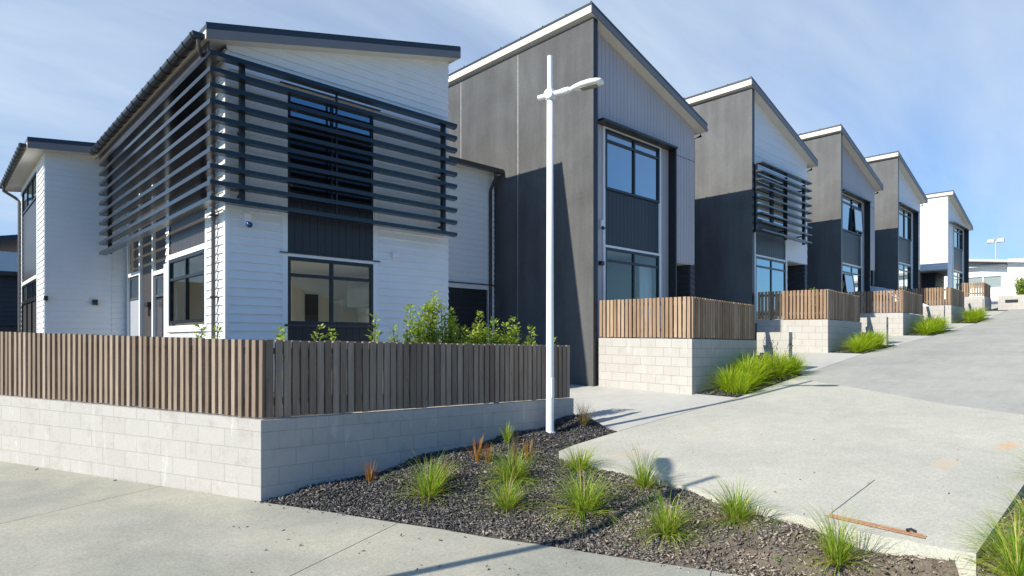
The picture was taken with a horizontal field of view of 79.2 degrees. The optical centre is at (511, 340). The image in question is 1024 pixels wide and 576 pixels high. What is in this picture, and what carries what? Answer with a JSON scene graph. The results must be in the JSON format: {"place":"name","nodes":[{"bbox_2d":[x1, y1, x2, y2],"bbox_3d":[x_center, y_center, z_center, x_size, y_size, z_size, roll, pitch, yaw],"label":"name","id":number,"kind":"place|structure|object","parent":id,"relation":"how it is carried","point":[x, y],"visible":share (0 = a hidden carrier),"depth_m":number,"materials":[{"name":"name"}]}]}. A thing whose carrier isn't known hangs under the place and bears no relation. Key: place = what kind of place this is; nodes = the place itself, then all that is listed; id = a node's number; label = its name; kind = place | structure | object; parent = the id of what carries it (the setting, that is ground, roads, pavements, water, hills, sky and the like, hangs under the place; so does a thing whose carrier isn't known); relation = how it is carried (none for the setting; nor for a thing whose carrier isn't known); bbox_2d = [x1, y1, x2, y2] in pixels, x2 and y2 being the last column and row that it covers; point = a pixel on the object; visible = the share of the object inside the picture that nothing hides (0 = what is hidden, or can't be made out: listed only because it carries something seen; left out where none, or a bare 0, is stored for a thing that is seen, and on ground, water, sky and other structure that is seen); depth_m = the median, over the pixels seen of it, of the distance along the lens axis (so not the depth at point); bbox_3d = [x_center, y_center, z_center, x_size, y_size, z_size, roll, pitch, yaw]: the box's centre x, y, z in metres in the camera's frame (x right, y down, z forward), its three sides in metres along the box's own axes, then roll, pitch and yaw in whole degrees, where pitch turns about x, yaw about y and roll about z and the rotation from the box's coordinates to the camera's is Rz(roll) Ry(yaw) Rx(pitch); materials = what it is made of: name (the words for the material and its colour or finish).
{"place":"outdoors","nodes":[
{"label":"outdoors","id":0,"kind":"place"},
{"bbox_2d":[0,461,739,575],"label":"pavement","id":1,"kind":"structure","parent":0,"point":[159,531],"depth_m":5.48,"materials":[{"name":"concrete"}]},
{"bbox_2d":[271,391,536,417],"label":"yard","id":2,"kind":"structure","parent":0,"point":[318,414],"depth_m":9.12,"materials":[{"name":"brown soil"}]},
{"bbox_2d":[0,271,17,331],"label":"neighbour house","id":3,"kind":"structure","parent":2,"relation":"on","point":[8,298],"depth_m":23.32,"materials":[{"name":"grey paint"}]},
{"bbox_2d":[0,22,503,395],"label":"corner house","id":4,"kind":"structure","parent":2,"relation":"on","point":[248,182],"depth_m":12.81,"materials":[{"name":"white wood"}]},
{"bbox_2d":[21,298,35,332],"bbox_3d":[-14.516,-0.085,18.651,0.090,2.210,3.650,0,0,-43],"label":"sliding door","id":5,"kind":"structure","parent":4,"relation":"in","point":[28,308],"depth_m":18.75,"materials":[{"name":"glass"}]},
{"bbox_2d":[22,172,35,215],"bbox_3d":[-14.510,-4.385,18.656,0.075,0.730,3.650,0,0,-43],"label":"window","id":6,"kind":"structure","parent":4,"relation":"in","point":[29,193],"depth_m":18.75,"materials":[{"name":"blue glass"}]},
{"bbox_2d":[22,279,35,302],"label":"window","id":7,"kind":"structure","parent":4,"relation":"in","point":[29,289],"depth_m":18.75,"materials":[{"name":"black glass"}]},
{"bbox_2d":[130,300,138,335],"bbox_3d":[-10.365,-0.040,17.077,0.040,2.120,1.200,0,0,-43],"label":"door","id":8,"kind":"structure","parent":4,"relation":"in","point":[134,305],"depth_m":17.13,"materials":[{"name":"metal"}]},
{"bbox_2d":[130,276,138,300],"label":"window","id":9,"kind":"structure","parent":4,"relation":"in","point":[134,282],"depth_m":17.19,"materials":[{"name":"grey glass"}]},
{"bbox_2d":[155,274,163,296],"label":"window","id":10,"kind":"structure","parent":4,"relation":"in","point":[159,280],"depth_m":15.34,"materials":[{"name":"grey glass"}]},
{"bbox_2d":[169,249,203,323],"bbox_3d":[-6.474,-1.018,12.354,0.075,1.345,2.310,0,0,-43],"label":"window","id":11,"kind":"structure","parent":4,"relation":"in","point":[187,276],"depth_m":12.37,"materials":[{"name":"black glass"}]},
{"bbox_2d":[288,125,372,213],"bbox_3d":[-3.524,-3.295,12.112,1.800,1.390,0.075,0,0,-43],"label":"window","id":12,"kind":"structure","parent":4,"relation":"in","point":[296,189],"depth_m":12.04,"materials":[{"name":"black glass"}]},
{"bbox_2d":[288,96,372,138],"bbox_3d":[-3.524,-4.306,12.112,1.800,0.628,0.075,0,0,-43],"label":"window","id":13,"kind":"structure","parent":4,"relation":"in","point":[292,100],"depth_m":12.04,"materials":[{"name":"blue glass"}]},
{"bbox_2d":[288,256,372,325],"bbox_3d":[-3.524,-0.927,12.112,1.800,1.255,0.075,0,0,-43],"label":"window","id":14,"kind":"structure","parent":4,"relation":"in","point":[331,277],"depth_m":12.08,"materials":[{"name":"black glass"}]},
{"bbox_2d":[448,288,484,343],"bbox_3d":[-1.619,-0.069,16.494,2.370,2.637,0.045,0,0,-43],"label":"garage door","id":15,"kind":"structure","parent":4,"relation":"in","point":[468,312],"depth_m":16.85,"materials":[{"name":"grey metal"}]},
{"bbox_2d":[273,326,287,416],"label":"leafy shrub","id":16,"kind":"object","parent":2,"relation":"on","point":[279,334],"visible":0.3,"depth_m":7.63,"materials":[{"name":"green plant"}]},
{"bbox_2d":[0,395,573,500],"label":"block wall","id":17,"kind":"structure","parent":2,"relation":"on","point":[254,459],"depth_m":7.59,"materials":[{"name":"concrete"}]},
{"bbox_2d":[0,332,569,417],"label":"slat fence","id":18,"kind":"object","parent":17,"relation":"on","point":[233,377],"visible":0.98,"depth_m":7.77,"materials":[{"name":"wood"}]},
{"bbox_2d":[366,313,382,410],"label":"leafy shrub","id":19,"kind":"object","parent":2,"relation":"on","point":[376,336],"visible":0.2,"depth_m":8.51,"materials":[{"name":"green plant"}]},
{"bbox_2d":[401,303,428,342],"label":"leafy shrub","id":20,"kind":"object","parent":2,"relation":"on","point":[418,331],"visible":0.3,"depth_m":8.84,"materials":[{"name":"green plant"}]},
{"bbox_2d":[416,290,441,406],"bbox_3d":[-1.244,0.139,9.164,0.451,1.765,0.418,0,0,-43],"label":"leafy shrub","id":21,"kind":"object","parent":2,"relation":"on","point":[433,337],"visible":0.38,"depth_m":9.11,"materials":[{"name":"green plant"}]},
{"bbox_2d":[434,299,461,343],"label":"leafy shrub","id":22,"kind":"object","parent":2,"relation":"on","point":[451,329],"visible":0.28,"depth_m":9.31,"materials":[{"name":"green plant"}]},
{"bbox_2d":[458,310,484,403],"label":"leafy shrub","id":23,"kind":"object","parent":2,"relation":"on","point":[479,337],"visible":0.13,"depth_m":9.73,"materials":[{"name":"green plant"}]},
{"bbox_2d":[475,321,491,403],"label":"leafy shrub","id":24,"kind":"object","parent":2,"relation":"on","point":[485,332],"visible":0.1,"depth_m":9.93,"materials":[{"name":"green plant"}]},
{"bbox_2d":[488,316,505,343],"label":"leafy shrub","id":25,"kind":"object","parent":2,"relation":"on","point":[496,340],"visible":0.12,"depth_m":10.06,"materials":[{"name":"green plant"}]},
{"bbox_2d":[499,317,520,343],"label":"leafy shrub","id":26,"kind":"object","parent":2,"relation":"on","point":[510,339],"visible":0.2,"depth_m":10.30,"materials":[{"name":"green plant"}]},
{"bbox_2d":[0,0,1023,258],"label":"sky","id":27,"kind":"structure","parent":0,"point":[939,84],"materials":[{"name":"blue"}]},
{"bbox_2d":[254,414,1023,575],"bbox_3d":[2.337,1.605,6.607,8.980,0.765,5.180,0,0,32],"label":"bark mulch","id":28,"kind":"object","parent":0,"point":[359,483],"visible":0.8,"depth_m":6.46,"materials":[{"name":"gravel"}]},
{"bbox_2d":[361,457,382,481],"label":"orange sedge","id":29,"kind":"object","parent":28,"relation":"on","point":[368,470],"visible":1,"depth_m":7.47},
{"bbox_2d":[380,447,470,509],"bbox_3d":[-0.960,1.523,7.008,1.188,0.666,1.184,0,0,-12],"label":"tussock","id":30,"kind":"object","parent":28,"relation":"on","point":[430,489],"visible":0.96,"depth_m":6.91,"materials":[{"name":"plant"}]},
{"bbox_2d":[462,435,485,461],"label":"orange sedge","id":31,"kind":"object","parent":28,"relation":"on","point":[476,456],"visible":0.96,"depth_m":7.99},
{"bbox_2d":[459,461,555,520],"bbox_3d":[-0.064,1.561,6.512,1.172,0.548,1.100,0,0,1],"label":"tussock","id":32,"kind":"object","parent":28,"relation":"on","point":[505,502],"visible":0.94,"depth_m":6.50,"materials":[{"name":"plant"}]},
{"bbox_2d":[499,421,516,442],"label":"yellow sedge","id":33,"kind":"object","parent":28,"relation":"on","point":[507,437],"visible":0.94,"depth_m":8.92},
{"bbox_2d":[474,443,552,494],"bbox_3d":[-0.011,1.460,7.270,1.171,0.563,1.173,0,0,30],"label":"tussock","id":34,"kind":"object","parent":28,"relation":"on","point":[507,472],"visible":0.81,"depth_m":7.23,"materials":[{"name":"plant"}]},
{"bbox_2d":[510,423,521,481],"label":"tussock stalks","id":35,"kind":"object","parent":28,"relation":"on","point":[514,452],"visible":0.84,"depth_m":7.21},
{"bbox_2d":[537,55,603,433],"bbox_3d":[0.874,-1.330,9.408,1.062,6.120,0.216,0,0,29],"label":"street lamp","id":36,"kind":"object","parent":28,"relation":"on","point":[550,94],"visible":0.88,"depth_m":9.52,"materials":[{"name":"metal"}]},
{"bbox_2d":[532,457,629,534],"bbox_3d":[0.697,1.547,6.343,1.235,0.626,1.233,0,0,-1],"label":"tussock","id":37,"kind":"object","parent":28,"relation":"on","point":[580,502],"visible":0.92,"depth_m":6.29,"materials":[{"name":"plant"}]},
{"bbox_2d":[547,443,617,475],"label":"tussock","id":38,"kind":"object","parent":28,"relation":"on","point":[584,464],"visible":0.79,"depth_m":7.65,"materials":[{"name":"plant"}]},
{"bbox_2d":[567,401,598,425],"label":"dry sedge","id":39,"kind":"object","parent":28,"relation":"on","point":[584,419],"visible":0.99,"depth_m":9.87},
{"bbox_2d":[603,442,687,497],"bbox_3d":[1.466,1.393,6.891,1.224,0.614,1.150,0,0,-12],"label":"tussock","id":40,"kind":"object","parent":28,"relation":"on","point":[644,479],"visible":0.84,"depth_m":6.85,"materials":[{"name":"plant"}]},
{"bbox_2d":[614,487,709,555],"bbox_3d":[1.419,1.614,5.763,1.004,0.536,0.964,0,0,-25],"label":"tussock","id":41,"kind":"object","parent":28,"relation":"on","point":[667,522],"visible":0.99,"depth_m":5.71,"materials":[{"name":"plant"}]},
{"bbox_2d":[686,471,792,538],"bbox_3d":[2.148,1.500,5.806,1.064,0.568,1.061,0,0,-19],"label":"tussock","id":42,"kind":"object","parent":28,"relation":"on","point":[733,511],"visible":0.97,"depth_m":5.79,"materials":[{"name":"plant"}]},
{"bbox_2d":[775,494,908,575],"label":"tussock","id":43,"kind":"object","parent":28,"relation":"on","point":[835,550],"visible":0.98,"depth_m":4.97,"materials":[{"name":"plant"}]},
{"bbox_2d":[943,506,1023,575],"bbox_3d":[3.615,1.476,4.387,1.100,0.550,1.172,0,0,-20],"label":"tussock","id":44,"kind":"object","parent":28,"relation":"on","point":[1016,565],"visible":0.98,"depth_m":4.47,"materials":[{"name":"plant"}]},
{"bbox_2d":[976,477,1023,531],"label":"tussock","id":45,"kind":"object","parent":28,"relation":"on","point":[1021,512],"visible":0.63,"depth_m":5.27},
{"bbox_2d":[568,384,735,430],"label":"driveway","id":46,"kind":"structure","parent":0,"point":[619,409],"depth_m":12.20,"materials":[{"name":"concrete"}]},
{"bbox_2d":[598,341,734,404],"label":"terrace","id":47,"kind":"structure","parent":0,"point":[598,367],"depth_m":15.15,"materials":[{"name":"concrete"}]},
{"bbox_2d":[599,338,756,394],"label":"block wall","id":48,"kind":"structure","parent":47,"relation":"on","point":[682,366],"depth_m":13.82,"materials":[{"name":"concrete"}]},
{"bbox_2d":[600,297,754,339],"bbox_3d":[4.019,-0.489,15.026,2.954,0.945,2.484,0,0,-43],"label":"slat fence","id":49,"kind":"object","parent":48,"relation":"on","point":[704,318],"visible":1,"depth_m":13.95,"materials":[{"name":"wood"}]},
{"bbox_2d":[699,374,800,397],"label":"bark mulch","id":50,"kind":"object","parent":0,"point":[720,392],"visible":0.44,"depth_m":13.52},
{"bbox_2d":[702,365,759,394],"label":"grass clump","id":51,"kind":"object","parent":50,"relation":"on","point":[723,379],"visible":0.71,"depth_m":13.10,"materials":[{"name":"plant"}]},
{"bbox_2d":[715,368,764,394],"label":"grass clump","id":52,"kind":"object","parent":50,"relation":"on","point":[742,386],"visible":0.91,"depth_m":12.81,"materials":[{"name":"plant"}]},
{"bbox_2d":[721,351,786,390],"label":"grass clump","id":53,"kind":"object","parent":50,"relation":"on","point":[748,364],"visible":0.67,"depth_m":13.51,"materials":[{"name":"plant"}]},
{"bbox_2d":[732,348,790,382],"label":"grass clump","id":54,"kind":"object","parent":50,"relation":"on","point":[754,357],"visible":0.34,"depth_m":14.14,"materials":[{"name":"plant"}]},
{"bbox_2d":[757,347,809,380],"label":"grass clump","id":55,"kind":"object","parent":50,"relation":"on","point":[780,365],"visible":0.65,"depth_m":14.47,"materials":[{"name":"plant"}]},
{"bbox_2d":[772,351,818,375],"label":"grass clump","id":56,"kind":"object","parent":50,"relation":"on","point":[799,365],"visible":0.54,"depth_m":14.76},
{"bbox_2d":[559,378,1023,575],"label":"lane","id":57,"kind":"structure","parent":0,"point":[894,447],"depth_m":7.54,"materials":[{"name":"concrete"}]},
{"bbox_2d":[826,514,925,537],"bbox_3d":[3.087,1.558,5.271,0.085,0.046,0.778,0,0,-38],"label":"plank","id":58,"kind":"object","parent":57,"relation":"on","point":[908,531],"visible":0.94,"depth_m":5.19,"materials":[{"name":"wood"}]},
{"bbox_2d":[755,323,852,358],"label":"terrace","id":59,"kind":"structure","parent":0,"point":[756,332],"depth_m":20.14,"materials":[{"name":"concrete"}]},
{"bbox_2d":[757,319,861,352],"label":"block wall","id":60,"kind":"structure","parent":59,"relation":"on","point":[820,335],"depth_m":18.89,"materials":[{"name":"concrete"}]},
{"bbox_2d":[758,289,859,321],"bbox_3d":[9.668,-1.077,20.127,2.894,0.942,2.133,0,0,-43],"label":"slat fence","id":61,"kind":"object","parent":60,"relation":"on","point":[841,306],"visible":1,"depth_m":19.13,"materials":[{"name":"wood"}]},
{"bbox_2d":[792,352,861,374],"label":"driveway","id":62,"kind":"structure","parent":0,"point":[825,359],"depth_m":17.18,"materials":[{"name":"concrete"}]},
{"bbox_2d":[757,332,791,372],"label":"letterbox wall","id":63,"kind":"structure","parent":62,"relation":"on","point":[782,339],"depth_m":15.28,"materials":[{"name":"concrete"}]},
{"bbox_2d":[888,335,929,344],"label":"driveway","id":64,"kind":"structure","parent":0,"point":[898,340],"depth_m":22.03,"materials":[{"name":"concrete"}]},
{"bbox_2d":[860,317,887,344],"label":"letterbox wall","id":65,"kind":"structure","parent":64,"relation":"on","point":[879,324],"depth_m":20.47,"materials":[{"name":"concrete"}]},
{"bbox_2d":[795,309,1023,414],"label":"lane","id":66,"kind":"structure","parent":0,"point":[979,365],"depth_m":14.37,"materials":[{"name":"concrete"}]},
{"bbox_2d":[998,295,1023,309],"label":"letterbox wall","id":67,"kind":"structure","parent":66,"relation":"on","point":[1008,302],"depth_m":34.28,"materials":[{"name":"concrete"}]},
{"bbox_2d":[1014,276,1023,294],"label":"bush","id":68,"kind":"object","parent":66,"relation":"on","point":[1019,286],"visible":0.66,"depth_m":35.71,"materials":[{"name":"green plant"}]},
{"bbox_2d":[945,323,975,329],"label":"driveway","id":69,"kind":"structure","parent":0,"point":[959,325],"depth_m":27.40,"materials":[{"name":"concrete"}]},
{"bbox_2d":[871,285,927,314],"bbox_3d":[17.014,-1.597,29.020,1.820,1.907,4.406,0,0,-43],"label":"parked car","id":70,"kind":"object","parent":69,"relation":"on","point":[879,289],"visible":0.05,"depth_m":28.14,"materials":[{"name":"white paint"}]},
{"bbox_2d":[923,306,944,327],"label":"letterbox wall","id":71,"kind":"structure","parent":69,"relation":"on","point":[932,311],"depth_m":25.73,"materials":[{"name":"concrete"}]},
{"bbox_2d":[955,318,987,322],"bbox_3d":[22.067,-0.948,29.753,3.450,0.393,0.980,0,0,-43],"label":"garden bed","id":72,"kind":"object","parent":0,"point":[965,321],"visible":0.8,"depth_m":29.19,"materials":[{"name":"soil"}]},
{"bbox_2d":[956,306,989,321],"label":"grass clump","id":73,"kind":"object","parent":72,"relation":"on","point":[971,316],"visible":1,"depth_m":28.80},
{"bbox_2d":[983,311,1004,317],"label":"driveway","id":74,"kind":"structure","parent":0,"point":[994,313],"depth_m":32.62,"materials":[{"name":"concrete"}]},
{"bbox_2d":[964,299,983,312],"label":"letterbox wall","id":75,"kind":"structure","parent":74,"relation":"on","point":[975,303],"depth_m":31.09,"materials":[{"name":"concrete"}]},
{"bbox_3d":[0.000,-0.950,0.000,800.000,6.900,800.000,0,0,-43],"label":"ground","id":76,"kind":"structure","parent":0,"visible":0},
{"bbox_2d":[0,234,17,271],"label":"gabled house","id":77,"kind":"structure","parent":76,"relation":"on","point":[8,252],"depth_m":31.18,"materials":[{"name":"white paint"}]},
{"bbox_2d":[448,1,707,386],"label":"terrace house","id":78,"kind":"structure","parent":76,"relation":"on","point":[624,176],"depth_m":16.38,"materials":[{"name":"grey concrete"}]},
{"bbox_2d":[605,129,659,202],"bbox_3d":[3.193,-4.554,16.375,2.400,1.508,0.090,0,0,-43],"label":"window","id":79,"kind":"structure","parent":78,"relation":"in","point":[632,166],"depth_m":16.33,"materials":[{"name":"blue glass"}]},
{"bbox_2d":[606,247,658,337],"bbox_3d":[3.188,-0.595,16.380,2.400,3.490,0.075,0,0,-43],"label":"sliding door","id":80,"kind":"structure","parent":78,"relation":"in","point":[632,263],"depth_m":16.38,"materials":[{"name":"glass"}]},
{"bbox_2d":[684,76,817,339],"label":"terrace house","id":81,"kind":"structure","parent":76,"relation":"on","point":[755,158],"depth_m":20.73,"materials":[{"name":"grey concrete"}]},
{"bbox_2d":[758,174,783,225],"bbox_3d":[8.869,-4.744,21.245,2.340,1.528,0.090,0,0,-43],"label":"window","id":82,"kind":"structure","parent":81,"relation":"in","point":[760,209],"depth_m":21.19,"materials":[{"name":"blue glass"}]},
{"bbox_2d":[756,256,785,322],"bbox_3d":[8.864,-1.290,21.251,2.340,2.980,0.075,0,0,-43],"label":"sliding door","id":83,"kind":"structure","parent":81,"relation":"in","point":[770,273],"depth_m":21.24,"materials":[{"name":"blue glass"}]},
{"bbox_2d":[798,124,882,320],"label":"terrace house","id":84,"kind":"structure","parent":76,"relation":"on","point":[846,184],"depth_m":25.97,"materials":[{"name":"grey concrete"}]},
{"bbox_2d":[843,264,860,312],"bbox_3d":[14.604,-1.825,26.678,2.400,2.750,0.075,0,0,-43],"label":"sliding door","id":85,"kind":"structure","parent":84,"relation":"in","point":[855,271],"depth_m":27.04,"materials":[{"name":"blue glass"}]},
{"bbox_2d":[843,195,861,235],"bbox_3d":[14.609,-5.354,26.672,2.400,1.468,0.090,0,0,-43],"label":"window","id":86,"kind":"structure","parent":84,"relation":"in","point":[848,203],"depth_m":26.53,"materials":[{"name":"blue glass"}]},
{"bbox_2d":[864,150,927,294],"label":"terrace house","id":87,"kind":"structure","parent":76,"relation":"on","point":[900,197],"depth_m":31.01,"materials":[{"name":"grey metal"}]},
{"bbox_2d":[899,207,910,241],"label":"window","id":88,"kind":"structure","parent":87,"relation":"in","point":[904,216],"depth_m":31.84,"materials":[{"name":"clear glass"}]},
{"bbox_2d":[899,263,910,294],"bbox_3d":[20.154,-2.500,31.870,2.400,2.800,0.075,0,0,-43],"label":"sliding door","id":89,"kind":"structure","parent":87,"relation":"in","point":[904,270],"depth_m":31.87,"materials":[{"name":"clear glass"}]},
{"bbox_2d":[920,190,972,303],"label":"terrace house","id":90,"kind":"structure","parent":76,"relation":"on","point":[946,226],"depth_m":37.65,"materials":[{"name":"paint"}]},
{"bbox_2d":[954,226,962,250],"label":"window","id":91,"kind":"structure","parent":90,"relation":"in","point":[958,233],"depth_m":38.59,"materials":[{"name":"clear glass"}]},
{"bbox_2d":[954,271,962,290],"bbox_3d":[27.771,-3.080,38.603,2.400,2.360,0.075,0,0,-43],"label":"sliding door","id":92,"kind":"structure","parent":90,"relation":"in","point":[958,277],"depth_m":38.76,"materials":[{"name":"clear glass"}]},
{"bbox_2d":[944,258,1023,299],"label":"white house","id":93,"kind":"structure","parent":76,"relation":"on","point":[998,275],"depth_m":46.10,"materials":[{"name":"paint"}]},
{"bbox_2d":[985,238,1006,258],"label":"floodlight pole","id":94,"kind":"object","parent":76,"relation":"on","point":[994,241],"visible":0.67,"depth_m":63.71,"materials":[{"name":"grey metal"}]},
{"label":"terrace","id":95,"kind":"structure","parent":76,"relation":"on","visible":0},
{"bbox_2d":[930,305,964,323],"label":"block wall","id":96,"kind":"structure","parent":95,"relation":"on","point":[953,311],"depth_m":29.14,"materials":[{"name":"concrete"}]},
{"bbox_2d":[900,287,963,307],"bbox_3d":[20.750,-2.067,30.567,2.845,0.883,2.087,0,0,-43],"label":"slat fence","id":97,"kind":"object","parent":96,"relation":"on","point":[955,297],"visible":0.83,"depth_m":29.36,"materials":[{"name":"wood"}]},
{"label":"terrace","id":98,"kind":"structure","parent":76,"relation":"on","visible":0},
{"bbox_2d":[964,296,990,310],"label":"block wall","id":99,"kind":"structure","parent":98,"relation":"on","point":[987,302],"depth_m":34.48,"materials":[{"name":"concrete"}]},
{"bbox_2d":[956,282,990,297],"bbox_3d":[26.238,-2.820,35.207,1.894,0.816,1.285,0,0,-43],"label":"slat fence","id":100,"kind":"object","parent":99,"relation":"on","point":[986,289],"visible":0.94,"depth_m":34.55,"materials":[{"name":"wood"}]},
{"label":"terrace","id":101,"kind":"structure","parent":76,"relation":"on","visible":0},
{"bbox_2d":[842,313,923,335],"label":"block wall","id":102,"kind":"structure","parent":101,"relation":"on","point":[899,324],"depth_m":23.88,"materials":[{"name":"concrete"}]},
{"bbox_2d":[844,290,922,314],"bbox_3d":[15.191,-1.496,25.349,2.894,0.915,2.132,0,0,-43],"label":"slat fence","id":103,"kind":"object","parent":102,"relation":"on","point":[911,302],"visible":0.91,"depth_m":24.22,"materials":[{"name":"wood"}]},
{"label":"garden bed","id":104,"kind":"structure","parent":0,"visible":0},
{"bbox_2d":[838,333,879,352],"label":"grass clump","id":105,"kind":"object","parent":104,"relation":"on","point":[858,346],"visible":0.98,"depth_m":18.10,"materials":[{"name":"plant"}]},
{"bbox_2d":[832,344,895,353],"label":"bark mulch","id":106,"kind":"object","parent":104,"relation":"on","point":[874,349],"visible":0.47,"depth_m":18.69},
{"bbox_2d":[840,328,890,350],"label":"grass clump","id":107,"kind":"object","parent":104,"relation":"on","point":[869,337],"visible":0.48,"depth_m":18.64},
{"bbox_2d":[855,330,896,347],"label":"grass clump","id":108,"kind":"object","parent":104,"relation":"on","point":[880,341],"visible":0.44,"depth_m":19.18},
{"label":"garden bed","id":109,"kind":"structure","parent":0,"visible":0},
{"bbox_2d":[909,319,945,334],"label":"grass clump","id":110,"kind":"object","parent":109,"relation":"on","point":[926,328],"visible":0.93,"depth_m":23.48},
{"bbox_2d":[913,312,957,332],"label":"grass clump","id":111,"kind":"object","parent":109,"relation":"on","point":[939,321],"visible":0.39,"depth_m":23.96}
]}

